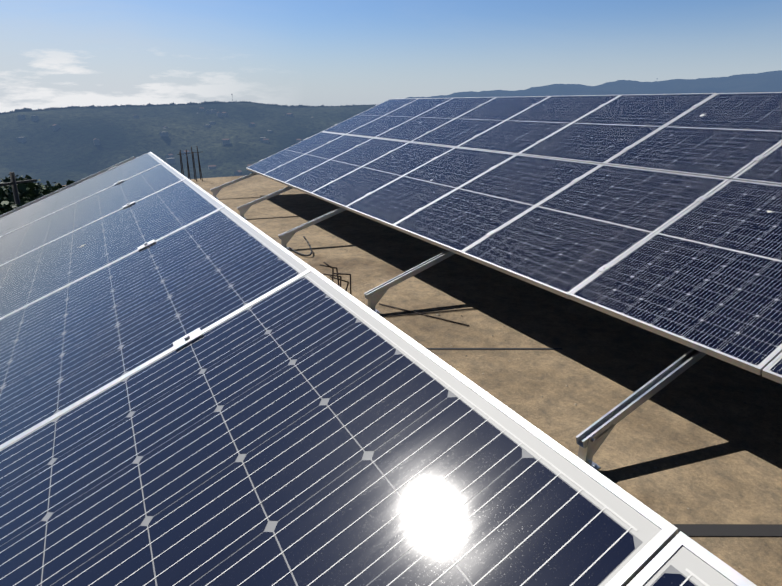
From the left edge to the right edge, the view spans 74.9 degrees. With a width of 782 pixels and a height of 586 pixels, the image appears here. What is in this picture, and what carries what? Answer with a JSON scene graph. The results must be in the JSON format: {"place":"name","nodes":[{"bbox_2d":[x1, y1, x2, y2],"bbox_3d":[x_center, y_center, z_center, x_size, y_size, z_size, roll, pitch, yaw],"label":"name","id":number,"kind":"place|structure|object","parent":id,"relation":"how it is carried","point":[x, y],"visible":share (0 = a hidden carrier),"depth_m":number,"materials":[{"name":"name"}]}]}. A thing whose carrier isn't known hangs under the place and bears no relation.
{"place":"outdoors","nodes":[
{"label":"outdoors","id":0,"kind":"place"},
{"bbox_2d":[0,70,781,189],"bbox_3d":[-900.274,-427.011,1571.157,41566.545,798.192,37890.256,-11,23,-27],"label":"terrain","id":1,"kind":"structure","parent":0,"point":[68,149],"depth_m":1097.58,"materials":[{"name":"green plant"}]},
{"bbox_2d":[0,201,21,214],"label":"tree","id":2,"kind":"object","parent":1,"relation":"on","point":[4,203],"depth_m":16.83,"materials":[{"name":"green plant"}]},
{"bbox_2d":[0,199,28,213],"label":"tree","id":3,"kind":"object","parent":1,"relation":"on","point":[22,204],"depth_m":16.46,"materials":[{"name":"green plant"}]},
{"bbox_2d":[0,172,36,207],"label":"utility pole","id":4,"kind":"object","parent":1,"relation":"on","point":[13,182],"visible":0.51,"depth_m":16.75,"materials":[{"name":"brown wood"}]},
{"bbox_2d":[2,176,39,198],"bbox_3d":[-15.722,-1.438,21.243,6.398,6.903,6.847,-11,23,-27],"label":"tree","id":5,"kind":"object","parent":1,"relation":"on","point":[6,187],"depth_m":19.44,"materials":[{"name":"green plant"}]},
{"bbox_2d":[0,177,48,211],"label":"tree","id":6,"kind":"object","parent":1,"relation":"on","point":[10,198],"visible":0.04,"depth_m":18.19,"materials":[{"name":"green plant"}]},
{"bbox_2d":[0,174,62,211],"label":"tree","id":7,"kind":"object","parent":1,"relation":"on","point":[26,191],"visible":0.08,"depth_m":18.50,"materials":[{"name":"green plant"}]},
{"bbox_2d":[39,180,74,190],"bbox_3d":[-15.402,-1.909,22.858,6.772,6.668,4.928,-11,23,-27],"label":"tree","id":8,"kind":"object","parent":1,"relation":"on","point":[59,185],"depth_m":22.55,"materials":[{"name":"green plant"}]},
{"bbox_2d":[17,107,357,175],"bbox_3d":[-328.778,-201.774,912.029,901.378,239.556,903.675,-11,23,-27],"label":"hillside houses","id":9,"kind":"structure","parent":1,"relation":"on","point":[169,158],"depth_m":1052.65,"materials":[{"name":"grey"}]},
{"bbox_2d":[0,100,375,114],"bbox_3d":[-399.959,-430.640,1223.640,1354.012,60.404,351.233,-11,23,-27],"label":"treeline","id":10,"kind":"object","parent":1,"relation":"on","point":[93,106],"visible":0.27,"depth_m":1302.29,"materials":[{"name":"green plant"}]},
{"bbox_2d":[189,175,781,585],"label":"roof slab","id":11,"kind":"structure","parent":1,"relation":"on","point":[711,433],"depth_m":2.94,"materials":[{"name":"concrete"}]},
{"bbox_2d":[0,156,202,350],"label":"solar array mounting","id":12,"kind":"object","parent":11,"relation":"on","point":[187,338],"visible":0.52,"depth_m":3.67,"materials":[{"name":"silver metal"}]},
{"bbox_2d":[0,152,756,585],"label":"solar panels","id":13,"kind":"object","parent":12,"relation":"on","point":[288,418],"visible":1,"depth_m":0.85,"materials":[{"name":"blue glass"}]},
{"bbox_2d":[177,146,202,180],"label":"rebar starter bars","id":14,"kind":"object","parent":11,"relation":"on","point":[197,152],"visible":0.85,"depth_m":10.27,"materials":[{"name":"metal"}]},
{"bbox_2d":[289,236,311,255],"bbox_3d":[-0.917,-0.486,5.348,0.188,0.115,0.428,-11,23,-27],"label":"cable","id":15,"kind":"object","parent":11,"relation":"on","point":[301,253],"visible":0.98,"depth_m":5.31,"materials":[{"name":"black"}]},
{"bbox_2d":[320,262,476,325],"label":"metal rods","id":16,"kind":"object","parent":11,"relation":"on","point":[332,275],"visible":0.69,"depth_m":3.81,"materials":[{"name":"metal"}]},
{"bbox_2d":[218,181,746,508],"bbox_3d":[-0.816,-0.600,5.813,2.269,0.015,11.614,-11,23,-27],"label":"slab grit","id":17,"kind":"object","parent":11,"relation":"on","point":[438,314],"visible":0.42,"depth_m":3.09,"materials":[{"name":"beige"}]},
{"bbox_2d":[210,104,764,469],"bbox_3d":[1.648,-0.598,3.717,3.377,1.465,13.480,-11,23,-27],"label":"mounting frame","id":18,"kind":"object","parent":11,"relation":"on","point":[590,439],"visible":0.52,"depth_m":2.37,"materials":[{"name":"silver metal"}]},
{"bbox_2d":[246,92,781,383],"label":"solar panels","id":19,"kind":"object","parent":18,"relation":"on","point":[688,270],"visible":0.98,"depth_m":3.91,"materials":[{"name":"blue glass"}]},
{"bbox_2d":[0,0,781,112],"label":"sky","id":20,"kind":"structure","parent":0,"point":[54,53],"materials":[{"name":"blue"}]}
]}

